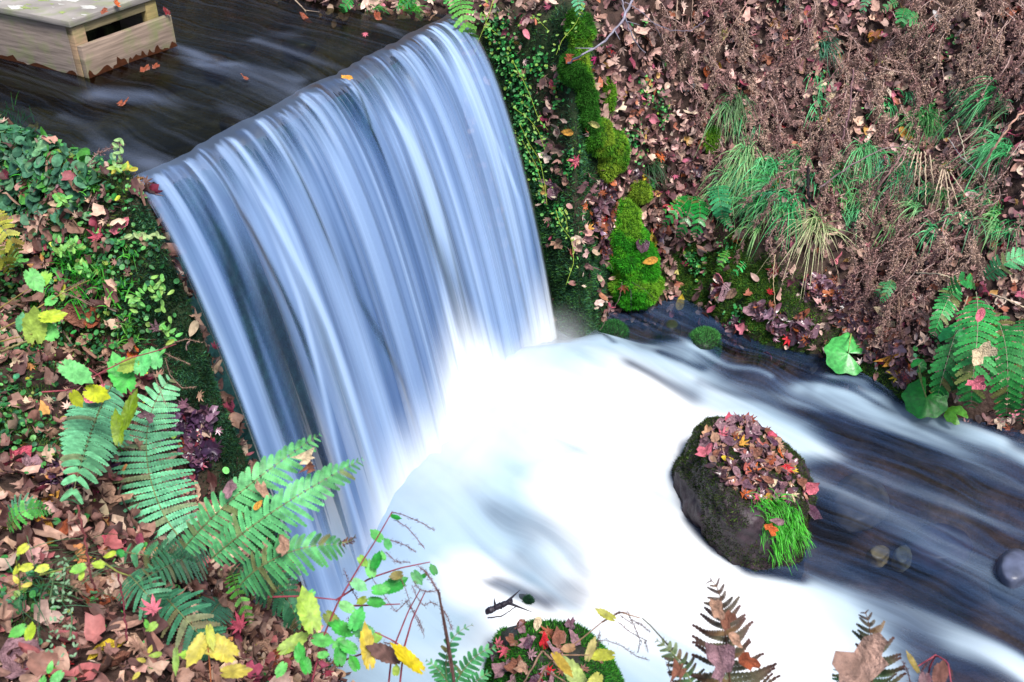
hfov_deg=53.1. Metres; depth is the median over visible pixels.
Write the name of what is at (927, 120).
grass tuft
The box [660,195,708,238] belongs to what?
fern
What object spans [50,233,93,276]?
grass tuft
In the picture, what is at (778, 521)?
fallen leaf
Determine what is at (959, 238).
dried weed
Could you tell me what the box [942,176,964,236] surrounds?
dried weed
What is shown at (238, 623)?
fallen leaf
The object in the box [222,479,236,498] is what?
fallen leaf
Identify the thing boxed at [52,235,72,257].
seedling
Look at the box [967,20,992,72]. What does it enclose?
dried weed
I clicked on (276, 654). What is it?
fallen leaf
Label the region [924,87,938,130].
dried weed
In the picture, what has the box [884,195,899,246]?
dried weed
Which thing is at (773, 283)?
stick
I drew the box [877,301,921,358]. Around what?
dried weed
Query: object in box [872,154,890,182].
grass tuft
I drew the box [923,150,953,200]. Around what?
dried weed
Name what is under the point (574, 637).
fallen leaf
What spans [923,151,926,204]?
dry stalk
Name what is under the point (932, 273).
stick
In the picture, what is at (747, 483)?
fallen leaf
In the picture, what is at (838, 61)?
dried weed
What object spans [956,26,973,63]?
dried weed
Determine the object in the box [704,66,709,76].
fallen leaf
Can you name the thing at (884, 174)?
dried weed
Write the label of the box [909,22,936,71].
dried weed
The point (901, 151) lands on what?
dried weed
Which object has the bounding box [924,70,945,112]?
dried weed
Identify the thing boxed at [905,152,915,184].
dry stalk
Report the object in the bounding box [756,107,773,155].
dried weed
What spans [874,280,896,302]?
fern
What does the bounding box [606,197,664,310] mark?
moss cushion
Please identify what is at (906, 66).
dried weed
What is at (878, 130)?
dried weed
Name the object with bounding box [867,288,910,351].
dried weed
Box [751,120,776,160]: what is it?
dried weed
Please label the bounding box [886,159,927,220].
dried weed
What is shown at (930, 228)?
grass tuft
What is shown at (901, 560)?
sunken stone
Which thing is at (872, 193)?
dried weed
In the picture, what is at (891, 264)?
dried weed
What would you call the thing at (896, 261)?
dried weed
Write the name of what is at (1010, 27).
dried weed
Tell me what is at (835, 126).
dried weed
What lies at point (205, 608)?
fern
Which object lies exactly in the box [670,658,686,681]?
fallen leaf
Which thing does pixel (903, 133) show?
fallen leaf
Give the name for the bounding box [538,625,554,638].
fallen leaf
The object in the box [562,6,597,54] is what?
moss cushion
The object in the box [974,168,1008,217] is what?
dried weed
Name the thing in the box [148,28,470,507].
weir wall
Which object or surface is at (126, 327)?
grass tuft
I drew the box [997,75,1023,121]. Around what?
dried weed
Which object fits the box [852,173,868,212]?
dried weed
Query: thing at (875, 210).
dried weed
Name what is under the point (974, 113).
grass tuft
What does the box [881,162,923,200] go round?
grass tuft
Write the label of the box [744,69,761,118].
dried weed
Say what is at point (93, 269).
grass tuft
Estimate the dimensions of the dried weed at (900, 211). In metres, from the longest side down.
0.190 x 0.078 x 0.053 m
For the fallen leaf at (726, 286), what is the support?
on the ground at (936, 484)
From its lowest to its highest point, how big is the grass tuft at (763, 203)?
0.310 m
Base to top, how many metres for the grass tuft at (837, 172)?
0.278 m
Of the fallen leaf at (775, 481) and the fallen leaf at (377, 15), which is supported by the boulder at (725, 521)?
the fallen leaf at (775, 481)
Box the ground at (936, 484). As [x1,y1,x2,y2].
[0,0,1023,681]
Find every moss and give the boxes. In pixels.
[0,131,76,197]
[0,133,191,641]
[87,178,331,674]
[465,0,631,342]
[660,204,953,404]
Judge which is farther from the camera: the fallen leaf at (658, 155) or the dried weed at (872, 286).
the fallen leaf at (658, 155)
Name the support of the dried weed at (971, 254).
on the ground at (936, 484)
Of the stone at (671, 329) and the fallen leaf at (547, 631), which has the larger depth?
the stone at (671, 329)
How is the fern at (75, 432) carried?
on the ground at (936, 484)
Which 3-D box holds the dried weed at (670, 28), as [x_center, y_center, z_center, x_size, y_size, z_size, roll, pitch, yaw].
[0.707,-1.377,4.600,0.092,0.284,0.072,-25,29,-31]
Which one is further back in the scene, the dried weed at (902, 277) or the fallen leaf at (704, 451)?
the dried weed at (902, 277)
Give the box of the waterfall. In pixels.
[144,22,556,631]
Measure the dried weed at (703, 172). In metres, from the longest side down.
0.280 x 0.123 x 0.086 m
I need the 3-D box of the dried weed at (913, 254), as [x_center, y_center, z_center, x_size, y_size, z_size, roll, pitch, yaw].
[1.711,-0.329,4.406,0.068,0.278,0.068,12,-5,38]
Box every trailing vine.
[474,0,495,52]
[479,0,504,37]
[507,56,547,129]
[513,105,545,148]
[518,140,543,188]
[519,123,546,202]
[530,14,548,32]
[551,3,584,53]
[551,210,578,283]
[558,207,569,229]
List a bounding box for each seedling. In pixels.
[0,251,28,267]
[52,193,72,206]
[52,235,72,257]
[63,235,85,253]
[67,258,89,277]
[125,288,145,312]
[143,274,165,292]
[151,289,173,312]
[159,316,182,340]
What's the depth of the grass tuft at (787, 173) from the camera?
4.68 m
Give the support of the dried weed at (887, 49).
on the ground at (936, 484)
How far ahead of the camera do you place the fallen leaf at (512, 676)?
2.94 m
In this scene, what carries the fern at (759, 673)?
on the ground at (936, 484)
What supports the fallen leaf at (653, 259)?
on the moss cushion at (627, 259)
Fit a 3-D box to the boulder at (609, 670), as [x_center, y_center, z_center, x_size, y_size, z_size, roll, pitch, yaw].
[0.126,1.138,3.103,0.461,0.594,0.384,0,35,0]
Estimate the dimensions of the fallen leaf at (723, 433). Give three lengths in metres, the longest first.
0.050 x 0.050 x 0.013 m
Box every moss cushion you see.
[557,47,596,92]
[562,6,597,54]
[574,86,601,135]
[584,116,630,183]
[601,77,617,115]
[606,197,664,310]
[627,180,654,204]
[703,123,721,154]
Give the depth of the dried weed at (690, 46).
4.65 m
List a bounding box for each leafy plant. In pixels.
[0,268,94,344]
[8,543,161,681]
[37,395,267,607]
[42,292,201,445]
[45,555,78,665]
[106,138,137,174]
[120,231,165,245]
[172,624,252,681]
[267,512,437,681]
[359,590,425,681]
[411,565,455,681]
[538,608,650,681]
[642,618,687,678]
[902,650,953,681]
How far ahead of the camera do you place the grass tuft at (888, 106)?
4.67 m
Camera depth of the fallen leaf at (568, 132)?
4.46 m
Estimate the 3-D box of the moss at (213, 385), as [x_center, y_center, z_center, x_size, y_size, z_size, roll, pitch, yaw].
[-0.884,0.416,3.015,0.403,1.510,1.194,-27,43,-33]
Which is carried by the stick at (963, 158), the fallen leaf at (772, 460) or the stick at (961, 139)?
the stick at (961, 139)
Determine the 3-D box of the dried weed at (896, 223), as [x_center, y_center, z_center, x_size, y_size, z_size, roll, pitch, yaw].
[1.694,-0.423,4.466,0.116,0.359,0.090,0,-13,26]
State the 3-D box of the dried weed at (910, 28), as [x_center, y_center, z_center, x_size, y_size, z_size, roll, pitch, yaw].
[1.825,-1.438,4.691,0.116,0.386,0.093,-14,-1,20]
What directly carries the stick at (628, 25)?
on the ground at (936, 484)
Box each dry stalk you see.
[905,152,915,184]
[912,151,918,195]
[918,152,921,199]
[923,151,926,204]
[929,155,933,189]
[930,169,942,211]
[937,170,943,207]
[944,169,949,213]
[946,171,957,204]
[950,172,965,195]
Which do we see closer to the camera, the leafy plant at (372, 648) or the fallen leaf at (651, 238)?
the leafy plant at (372, 648)
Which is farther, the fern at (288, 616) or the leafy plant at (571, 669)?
the fern at (288, 616)
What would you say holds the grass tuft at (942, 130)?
on the ground at (936, 484)
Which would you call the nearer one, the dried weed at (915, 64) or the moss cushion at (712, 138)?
the dried weed at (915, 64)
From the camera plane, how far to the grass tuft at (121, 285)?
3.01 m
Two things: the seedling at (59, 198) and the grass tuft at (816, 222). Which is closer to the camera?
the seedling at (59, 198)
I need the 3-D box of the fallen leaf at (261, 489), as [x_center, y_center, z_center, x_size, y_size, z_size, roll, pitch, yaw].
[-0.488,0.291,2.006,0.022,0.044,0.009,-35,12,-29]
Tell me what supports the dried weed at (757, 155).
on the ground at (936, 484)
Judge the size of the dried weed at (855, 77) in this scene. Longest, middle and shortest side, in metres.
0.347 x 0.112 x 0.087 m
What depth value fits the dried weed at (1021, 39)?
4.40 m
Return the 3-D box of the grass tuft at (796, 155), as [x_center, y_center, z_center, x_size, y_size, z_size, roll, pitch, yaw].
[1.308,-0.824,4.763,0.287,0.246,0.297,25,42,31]
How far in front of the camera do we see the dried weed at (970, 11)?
4.50 m
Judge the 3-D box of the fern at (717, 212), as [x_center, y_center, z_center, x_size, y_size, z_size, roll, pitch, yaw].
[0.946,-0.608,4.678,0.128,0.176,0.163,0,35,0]
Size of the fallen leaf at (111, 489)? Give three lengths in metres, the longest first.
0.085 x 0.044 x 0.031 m
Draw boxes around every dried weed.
[87,143,122,167]
[87,192,99,210]
[640,19,676,84]
[651,12,669,67]
[660,4,677,63]
[666,16,697,74]
[674,16,690,81]
[685,81,703,157]
[687,0,710,39]
[687,65,703,104]
[696,81,709,132]
[698,28,716,67]
[699,149,717,195]
[701,0,728,47]
[702,39,717,106]
[707,1,723,65]
[708,0,736,39]
[708,96,724,135]
[711,61,738,114]
[712,0,740,28]
[715,138,729,200]
[716,23,740,95]
[718,0,728,23]
[723,72,740,109]
[728,4,757,62]
[729,25,753,73]
[731,163,752,221]
[733,213,758,264]
[734,16,748,79]
[738,132,752,177]
[738,163,812,208]
[739,101,755,139]
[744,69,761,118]
[745,130,760,174]
[750,172,792,230]
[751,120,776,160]
[752,99,765,147]
[753,88,796,127]
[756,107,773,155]
[757,9,778,66]
[759,48,805,92]
[759,69,781,94]
[764,212,781,278]
[765,16,811,96]
[767,95,795,156]
[768,0,802,57]
[769,96,794,162]
[770,107,781,154]
[772,35,809,93]
[772,83,789,126]
[773,26,791,88]
[775,208,793,284]
[776,142,789,180]
[782,140,795,168]
[783,133,812,182]
[784,25,802,99]
[785,0,801,29]
[786,72,808,142]
[790,190,816,257]
[791,115,808,156]
[794,115,819,153]
[795,166,842,225]
[796,104,836,178]
[798,152,809,179]
[804,1,821,80]
[814,195,827,251]
[815,157,839,211]
[817,126,828,171]
[818,87,863,160]
[818,90,845,140]
[819,129,836,171]
[822,25,835,73]
[822,131,840,174]
[825,85,849,140]
[828,44,850,110]
[828,137,850,187]
[828,148,838,185]
[829,47,847,82]
[829,247,871,308]
[831,59,864,82]
[836,135,869,171]
[837,97,859,138]
[840,125,854,175]
[843,50,865,81]
[843,153,866,206]
[844,150,906,210]
[845,31,882,86]
[845,226,858,280]
[846,252,889,300]
[846,270,903,320]
[849,246,891,320]
[852,61,874,91]
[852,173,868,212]
[853,45,876,97]
[853,137,879,183]
[854,184,874,256]
[856,225,918,273]
[857,176,894,239]
[858,235,883,261]
[860,162,878,217]
[860,281,896,309]
[862,241,875,298]
[862,254,908,318]
[863,256,876,299]
[864,265,919,318]
[865,12,901,83]
[865,82,893,134]
[865,185,907,236]
[866,94,881,150]
[867,156,890,200]
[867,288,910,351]
[868,66,888,115]
[870,150,899,194]
[870,277,927,330]
[872,113,896,177]
[872,179,909,222]
[873,43,893,81]
[873,207,892,250]
[875,273,914,344]
[876,208,939,264]
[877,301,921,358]
[878,166,928,204]
[878,272,924,283]
[879,66,923,82]
[879,223,896,265]
[879,238,906,285]
[881,221,925,279]
[882,147,906,189]
[884,0,930,56]
[884,170,899,214]
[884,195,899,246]
[885,32,909,75]
[885,57,932,86]
[885,238,915,281]
[885,263,934,323]
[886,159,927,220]
[887,146,916,191]
[887,209,910,269]
[888,172,921,222]
[891,7,940,60]
[893,248,939,289]
[894,56,923,132]
[894,198,913,229]
[894,227,928,259]
[894,297,906,343]
[895,46,911,84]
[896,99,922,155]
[898,34,932,86]
[901,213,925,237]
[903,252,943,279]
[904,0,918,62]
[905,234,916,278]
[908,4,923,48]
[909,0,924,22]
[909,6,917,54]
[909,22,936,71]
[909,86,936,116]
[912,19,923,77]
[913,289,932,340]
[914,231,951,271]
[915,107,940,146]
[917,0,971,71]
[917,30,946,105]
[918,0,937,16]
[922,32,942,78]
[922,128,976,179]
[922,233,968,277]
[922,249,956,294]
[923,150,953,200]
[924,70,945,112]
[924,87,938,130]
[926,194,1007,243]
[927,185,999,239]
[929,0,956,22]
[930,158,961,212]
[934,4,958,53]
[934,218,957,313]
[935,149,965,176]
[941,89,998,137]
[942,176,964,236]
[945,70,965,113]
[947,233,978,306]
[949,75,991,136]
[950,0,965,24]
[950,20,1011,100]
[952,129,991,174]
[953,48,971,93]
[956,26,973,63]
[957,56,997,105]
[959,0,979,34]
[960,64,989,131]
[962,0,982,43]
[962,55,1010,146]
[962,200,998,247]
[963,54,990,103]
[966,157,1001,189]
[966,233,985,281]
[967,16,982,72]
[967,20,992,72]
[968,20,1007,104]
[972,45,1003,100]
[972,159,998,191]
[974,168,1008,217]
[975,85,1007,125]
[975,188,1000,226]
[976,28,991,82]
[977,0,998,33]
[978,140,1021,198]
[978,148,1003,190]
[980,0,997,31]
[980,16,996,67]
[981,60,1023,118]
[981,75,1012,136]
[987,35,1004,85]
[994,221,1009,276]
[996,0,1008,23]
[997,33,1023,74]
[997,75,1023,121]
[998,0,1023,31]
[999,82,1023,113]
[1000,213,1023,269]
[1003,44,1023,93]
[1005,11,1023,49]
[1005,12,1023,46]
[1009,23,1023,64]
[1013,268,1023,296]
[1015,0,1023,41]
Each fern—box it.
[0,210,24,275]
[7,493,51,532]
[58,384,132,504]
[111,374,197,547]
[117,534,209,619]
[156,585,235,660]
[178,433,363,566]
[224,573,253,626]
[228,557,300,633]
[238,531,355,599]
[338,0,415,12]
[425,624,498,681]
[446,0,478,49]
[571,0,584,16]
[655,577,780,681]
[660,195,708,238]
[706,185,731,230]
[717,250,745,275]
[832,610,906,681]
[860,0,871,15]
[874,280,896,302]
[880,0,917,27]
[928,285,1023,423]
[948,272,975,294]
[983,247,1023,280]
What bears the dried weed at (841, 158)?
on the ground at (936, 484)
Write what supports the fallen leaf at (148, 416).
on the fern at (157, 436)
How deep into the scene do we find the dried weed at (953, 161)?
4.44 m
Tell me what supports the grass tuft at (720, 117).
on the ground at (936, 484)
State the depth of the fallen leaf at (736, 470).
3.51 m
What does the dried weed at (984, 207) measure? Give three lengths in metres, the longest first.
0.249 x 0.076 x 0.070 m
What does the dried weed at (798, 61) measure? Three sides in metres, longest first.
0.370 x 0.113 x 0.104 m
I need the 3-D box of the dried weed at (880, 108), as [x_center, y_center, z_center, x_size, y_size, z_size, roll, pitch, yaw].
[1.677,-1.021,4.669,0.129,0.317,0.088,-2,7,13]
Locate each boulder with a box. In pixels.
[483,617,624,681]
[671,414,818,581]
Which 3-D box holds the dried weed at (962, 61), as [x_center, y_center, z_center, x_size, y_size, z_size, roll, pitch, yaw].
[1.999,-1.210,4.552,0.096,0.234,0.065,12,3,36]
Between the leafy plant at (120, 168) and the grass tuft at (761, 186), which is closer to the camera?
the leafy plant at (120, 168)
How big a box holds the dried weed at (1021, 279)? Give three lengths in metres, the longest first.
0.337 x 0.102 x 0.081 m
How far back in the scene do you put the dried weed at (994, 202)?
4.28 m
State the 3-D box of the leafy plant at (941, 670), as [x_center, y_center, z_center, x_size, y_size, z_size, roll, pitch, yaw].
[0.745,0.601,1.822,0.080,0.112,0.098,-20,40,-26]
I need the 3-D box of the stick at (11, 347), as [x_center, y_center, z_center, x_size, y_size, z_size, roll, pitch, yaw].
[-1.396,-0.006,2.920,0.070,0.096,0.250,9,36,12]
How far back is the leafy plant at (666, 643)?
1.89 m
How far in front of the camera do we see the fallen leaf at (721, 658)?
1.71 m
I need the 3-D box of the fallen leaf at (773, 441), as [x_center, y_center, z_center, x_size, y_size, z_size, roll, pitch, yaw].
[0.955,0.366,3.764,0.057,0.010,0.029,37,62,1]
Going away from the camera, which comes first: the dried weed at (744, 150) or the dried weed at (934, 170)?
the dried weed at (934, 170)
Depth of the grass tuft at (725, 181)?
4.81 m
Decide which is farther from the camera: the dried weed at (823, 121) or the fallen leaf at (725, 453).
the dried weed at (823, 121)
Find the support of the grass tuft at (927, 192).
on the ground at (936, 484)
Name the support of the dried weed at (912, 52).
on the ground at (936, 484)
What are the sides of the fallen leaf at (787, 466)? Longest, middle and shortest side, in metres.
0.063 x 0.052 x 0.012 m
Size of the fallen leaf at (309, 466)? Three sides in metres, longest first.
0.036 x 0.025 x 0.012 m
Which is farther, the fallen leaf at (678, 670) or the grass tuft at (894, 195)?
the grass tuft at (894, 195)
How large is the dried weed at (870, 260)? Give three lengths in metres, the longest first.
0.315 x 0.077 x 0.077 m
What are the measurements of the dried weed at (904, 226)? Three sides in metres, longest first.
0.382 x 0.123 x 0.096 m
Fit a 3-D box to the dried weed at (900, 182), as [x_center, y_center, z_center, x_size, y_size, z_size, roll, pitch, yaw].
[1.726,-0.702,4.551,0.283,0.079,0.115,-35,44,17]
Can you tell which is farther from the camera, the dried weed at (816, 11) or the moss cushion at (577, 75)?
the dried weed at (816, 11)
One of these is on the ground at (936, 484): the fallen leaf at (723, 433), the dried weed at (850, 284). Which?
the dried weed at (850, 284)
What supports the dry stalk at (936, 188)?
hanging from the grass tuft at (942, 195)
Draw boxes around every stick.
[0,322,54,352]
[74,505,96,590]
[117,571,127,639]
[485,590,530,614]
[488,606,516,617]
[523,650,559,681]
[567,0,633,63]
[621,0,645,52]
[625,2,660,36]
[655,20,705,30]
[674,0,677,35]
[711,0,748,59]
[773,255,775,319]
[800,52,851,96]
[806,167,812,204]
[819,144,905,186]
[839,38,856,74]
[841,69,859,139]
[868,138,912,204]
[897,294,901,330]
[916,272,957,280]
[947,138,983,177]
[955,120,965,159]
[957,121,982,145]
[979,112,1023,168]
[990,293,1023,307]
[1003,143,1023,172]
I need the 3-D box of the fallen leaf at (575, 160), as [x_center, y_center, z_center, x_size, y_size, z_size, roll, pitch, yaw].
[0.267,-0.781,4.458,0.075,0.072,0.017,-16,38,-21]
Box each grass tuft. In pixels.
[0,543,136,636]
[22,533,132,610]
[44,251,101,325]
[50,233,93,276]
[80,183,99,194]
[82,264,100,284]
[90,260,119,282]
[94,264,112,282]
[97,283,143,322]
[111,315,138,335]
[114,276,136,294]
[114,314,133,336]
[116,239,137,270]
[359,1,388,13]
[384,0,423,11]
[640,153,670,201]
[693,95,748,159]
[694,168,743,224]
[694,185,743,232]
[699,102,746,146]
[702,181,737,230]
[704,135,779,214]
[705,84,759,139]
[715,171,751,198]
[716,166,749,223]
[716,195,755,248]
[723,122,740,142]
[724,178,750,197]
[726,109,753,140]
[728,217,761,255]
[729,151,790,192]
[731,174,765,209]
[733,185,778,260]
[734,172,775,212]
[736,164,778,193]
[740,175,776,203]
[741,180,777,212]
[742,173,779,196]
[745,199,767,229]
[746,153,793,201]
[747,121,766,141]
[749,487,813,574]
[756,149,807,195]
[756,197,805,256]
[758,203,861,297]
[761,198,786,235]
[767,188,790,212]
[768,179,792,221]
[769,138,813,177]
[772,189,815,234]
[774,166,796,180]
[787,144,809,169]
[789,166,805,183]
[793,171,821,198]
[802,92,832,127]
[803,71,831,106]
[809,30,844,79]
[814,156,859,204]
[818,177,841,194]
[827,130,904,206]
[835,191,865,217]
[839,154,879,189]
[842,205,876,239]
[843,188,879,226]
[847,174,866,187]
[848,157,872,210]
[850,177,883,210]
[851,167,872,193]
[860,196,889,219]
[861,201,884,221]
[867,88,903,129]
[871,151,924,198]
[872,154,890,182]
[872,221,903,250]
[876,184,908,217]
[879,161,913,200]
[880,172,922,216]
[881,140,919,165]
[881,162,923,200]
[887,98,953,161]
[891,198,921,227]
[898,91,918,105]
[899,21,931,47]
[905,181,935,203]
[908,218,940,258]
[915,185,931,201]
[919,183,950,211]
[923,118,950,148]
[931,76,1005,143]
[934,206,969,232]
[943,82,972,115]
[944,127,1016,203]
[948,212,989,259]
[951,184,991,212]
[953,101,987,135]
[962,142,1012,179]
[964,119,999,141]
[964,213,1011,258]
[968,196,993,220]
[969,198,1003,213]
[970,166,993,192]
[970,198,1003,230]
[977,214,1023,263]
[978,98,1014,130]
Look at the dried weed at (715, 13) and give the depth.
4.67 m
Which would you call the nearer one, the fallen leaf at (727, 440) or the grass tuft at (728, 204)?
the fallen leaf at (727, 440)
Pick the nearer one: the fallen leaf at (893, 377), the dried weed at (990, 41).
the fallen leaf at (893, 377)
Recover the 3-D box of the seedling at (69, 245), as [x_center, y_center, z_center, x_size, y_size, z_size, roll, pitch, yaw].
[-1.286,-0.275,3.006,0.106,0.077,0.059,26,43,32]
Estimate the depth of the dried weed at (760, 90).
4.77 m
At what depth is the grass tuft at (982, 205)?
4.31 m
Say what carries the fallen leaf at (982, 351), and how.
on the fern at (1014, 381)
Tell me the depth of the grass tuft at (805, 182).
4.64 m
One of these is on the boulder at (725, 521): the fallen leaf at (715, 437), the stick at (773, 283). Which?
the fallen leaf at (715, 437)
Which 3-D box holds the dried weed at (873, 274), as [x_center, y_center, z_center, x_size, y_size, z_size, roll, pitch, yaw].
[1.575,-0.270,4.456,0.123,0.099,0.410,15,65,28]
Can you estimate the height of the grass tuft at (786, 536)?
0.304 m
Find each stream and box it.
[0,0,463,193]
[284,330,1023,681]
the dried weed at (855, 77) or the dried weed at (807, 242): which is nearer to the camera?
the dried weed at (807, 242)
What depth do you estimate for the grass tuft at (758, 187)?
4.70 m
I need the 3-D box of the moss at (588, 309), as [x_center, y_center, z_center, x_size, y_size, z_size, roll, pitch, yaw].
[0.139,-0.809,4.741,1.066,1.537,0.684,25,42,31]
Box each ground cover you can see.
[0,118,115,269]
[0,120,179,626]
[0,161,300,681]
[424,0,978,385]
[484,9,745,322]
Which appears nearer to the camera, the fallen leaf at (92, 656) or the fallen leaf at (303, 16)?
the fallen leaf at (92, 656)
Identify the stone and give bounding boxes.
[519,593,534,604]
[597,318,629,338]
[661,318,680,343]
[687,325,721,367]
[828,473,888,532]
[865,545,889,567]
[891,545,911,571]
[905,523,972,570]
[989,548,1023,606]
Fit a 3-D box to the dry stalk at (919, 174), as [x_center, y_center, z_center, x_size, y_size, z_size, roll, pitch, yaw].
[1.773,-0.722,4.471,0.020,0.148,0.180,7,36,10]
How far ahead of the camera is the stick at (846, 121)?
4.49 m
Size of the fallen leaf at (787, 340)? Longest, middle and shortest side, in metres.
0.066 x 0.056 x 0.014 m
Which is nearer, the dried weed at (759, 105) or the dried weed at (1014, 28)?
the dried weed at (1014, 28)
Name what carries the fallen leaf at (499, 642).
on the boulder at (609, 670)
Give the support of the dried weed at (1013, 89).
on the ground at (936, 484)
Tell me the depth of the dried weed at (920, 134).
4.60 m
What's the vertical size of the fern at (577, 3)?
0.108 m
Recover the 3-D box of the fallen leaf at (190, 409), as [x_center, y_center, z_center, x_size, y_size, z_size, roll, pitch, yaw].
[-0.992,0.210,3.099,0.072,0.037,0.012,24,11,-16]
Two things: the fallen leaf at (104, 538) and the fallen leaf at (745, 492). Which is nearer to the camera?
the fallen leaf at (104, 538)
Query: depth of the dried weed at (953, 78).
4.57 m
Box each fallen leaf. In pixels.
[0,458,25,473]
[0,578,23,602]
[0,637,42,679]
[10,445,31,473]
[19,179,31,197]
[21,453,49,474]
[35,516,54,543]
[41,490,59,501]
[58,513,74,534]
[58,565,106,586]
[61,303,100,327]
[74,573,140,601]
[76,333,93,344]
[81,579,115,605]
[83,306,100,327]
[83,384,104,402]
[86,227,102,240]
[87,644,102,659]
[93,535,127,550]
[98,482,133,503]
[100,7,107,13]
[100,638,123,649]
[101,650,131,666]
[102,339,118,356]
[109,217,128,234]
[117,97,128,105]
[127,345,138,357]
[133,438,153,456]
[137,410,154,423]
[139,593,161,615]
[140,64,149,71]
[149,319,162,331]
[152,63,159,68]
[163,7,170,14]
[173,404,196,415]
[178,437,188,458]
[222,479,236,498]
[227,611,246,633]
[253,500,261,509]
[255,481,269,497]
[256,638,272,657]
[266,649,287,667]
[276,534,289,555]
[290,447,314,463]
[299,461,314,473]
[300,12,307,18]
[341,75,352,79]
[374,10,381,19]
[488,642,498,661]
[491,662,508,677]
[494,637,502,648]
[497,645,510,658]
[504,655,522,674]
[505,633,517,645]
[507,674,515,681]
[514,659,528,674]
[515,619,526,629]
[517,621,525,632]
[517,635,535,648]
[523,633,532,648]
[527,646,536,660]
[529,673,541,681]
[533,616,541,630]
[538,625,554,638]
[538,665,551,675]
[539,179,558,199]
[539,632,548,648]
[543,670,553,681]
[547,641,562,657]
[549,238,562,248]
[552,626,566,648]
[556,668,563,675]
[561,129,573,135]
[564,54,579,63]
[564,617,575,629]
[567,155,579,168]
[569,629,580,645]
[581,664,589,671]
[588,121,599,127]
[617,285,628,292]
[633,92,641,108]
[636,239,649,253]
[643,256,657,264]
[650,232,656,245]
[655,151,664,162]
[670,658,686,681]
[676,294,683,309]
[695,443,712,456]
[698,224,709,240]
[699,435,709,446]
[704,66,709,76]
[705,642,734,681]
[709,598,724,619]
[710,430,719,443]
[712,417,724,427]
[712,449,719,456]
[713,421,736,434]
[716,427,727,435]
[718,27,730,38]
[718,282,731,301]
[718,444,728,463]
[720,610,736,630]
[721,332,727,344]
[722,436,740,445]
[725,288,736,298]
[725,415,736,424]
[728,334,739,343]
[728,632,742,647]
[732,466,740,477]
[734,434,748,446]
[735,414,743,421]
[738,477,754,488]
[738,652,760,670]
[740,487,751,498]
[743,302,757,316]
[745,415,752,425]
[748,462,761,471]
[749,446,762,457]
[752,423,761,434]
[753,432,759,439]
[761,476,773,483]
[763,443,771,452]
[764,486,771,503]
[764,523,778,535]
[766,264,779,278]
[766,436,778,445]
[766,455,775,465]
[767,431,777,445]
[767,479,777,487]
[769,517,784,525]
[772,488,782,501]
[781,463,793,474]
[781,475,791,480]
[783,334,790,345]
[791,491,798,501]
[797,56,806,73]
[797,478,806,486]
[802,482,819,494]
[806,499,822,519]
[813,31,827,42]
[823,89,835,98]
[829,274,836,284]
[832,632,888,681]
[868,29,883,41]
[873,353,898,366]
[874,306,894,339]
[886,371,899,381]
[899,126,913,139]
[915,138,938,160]
[933,10,941,21]
[965,375,985,389]
[972,341,997,365]
[975,308,985,321]
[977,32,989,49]
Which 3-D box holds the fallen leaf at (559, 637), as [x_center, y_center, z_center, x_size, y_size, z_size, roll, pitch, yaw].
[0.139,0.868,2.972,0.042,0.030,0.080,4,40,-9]
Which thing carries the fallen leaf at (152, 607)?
on the fern at (175, 553)
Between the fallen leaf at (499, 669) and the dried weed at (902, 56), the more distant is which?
the dried weed at (902, 56)
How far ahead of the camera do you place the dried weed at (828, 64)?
4.72 m
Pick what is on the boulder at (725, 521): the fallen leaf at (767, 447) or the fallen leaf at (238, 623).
the fallen leaf at (767, 447)
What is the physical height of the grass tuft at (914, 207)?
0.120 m
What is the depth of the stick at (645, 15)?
4.41 m
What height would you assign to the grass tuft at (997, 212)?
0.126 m
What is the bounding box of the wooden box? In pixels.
[0,0,176,77]
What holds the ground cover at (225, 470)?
on the ground at (936, 484)
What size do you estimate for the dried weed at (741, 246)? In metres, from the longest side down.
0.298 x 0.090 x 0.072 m
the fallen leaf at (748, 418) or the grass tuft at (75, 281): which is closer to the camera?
the grass tuft at (75, 281)
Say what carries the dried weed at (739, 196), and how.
on the ground at (936, 484)
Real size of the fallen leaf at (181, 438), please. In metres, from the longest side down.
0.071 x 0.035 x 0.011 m
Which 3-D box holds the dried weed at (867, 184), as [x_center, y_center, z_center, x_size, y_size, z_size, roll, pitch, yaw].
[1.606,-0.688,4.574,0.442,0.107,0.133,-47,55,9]
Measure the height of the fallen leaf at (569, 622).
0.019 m
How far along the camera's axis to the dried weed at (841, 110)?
4.67 m
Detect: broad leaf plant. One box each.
[824,332,863,374]
[901,373,948,418]
[910,358,926,379]
[938,324,965,349]
[944,406,967,424]
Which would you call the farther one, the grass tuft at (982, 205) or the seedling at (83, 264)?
the grass tuft at (982, 205)
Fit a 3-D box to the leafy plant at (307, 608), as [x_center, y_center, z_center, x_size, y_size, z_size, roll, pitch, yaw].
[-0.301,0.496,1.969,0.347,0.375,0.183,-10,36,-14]
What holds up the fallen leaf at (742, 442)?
on the boulder at (725, 521)
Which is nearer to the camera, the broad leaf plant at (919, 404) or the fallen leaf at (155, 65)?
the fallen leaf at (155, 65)
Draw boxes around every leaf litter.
[0,117,354,681]
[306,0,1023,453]
[589,154,917,389]
[700,412,807,504]
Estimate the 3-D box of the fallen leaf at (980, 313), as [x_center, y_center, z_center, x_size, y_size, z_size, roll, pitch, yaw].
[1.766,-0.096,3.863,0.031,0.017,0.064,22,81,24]
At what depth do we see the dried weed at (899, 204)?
4.50 m
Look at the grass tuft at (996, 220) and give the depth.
4.21 m
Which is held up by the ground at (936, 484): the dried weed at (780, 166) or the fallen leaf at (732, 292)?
the dried weed at (780, 166)

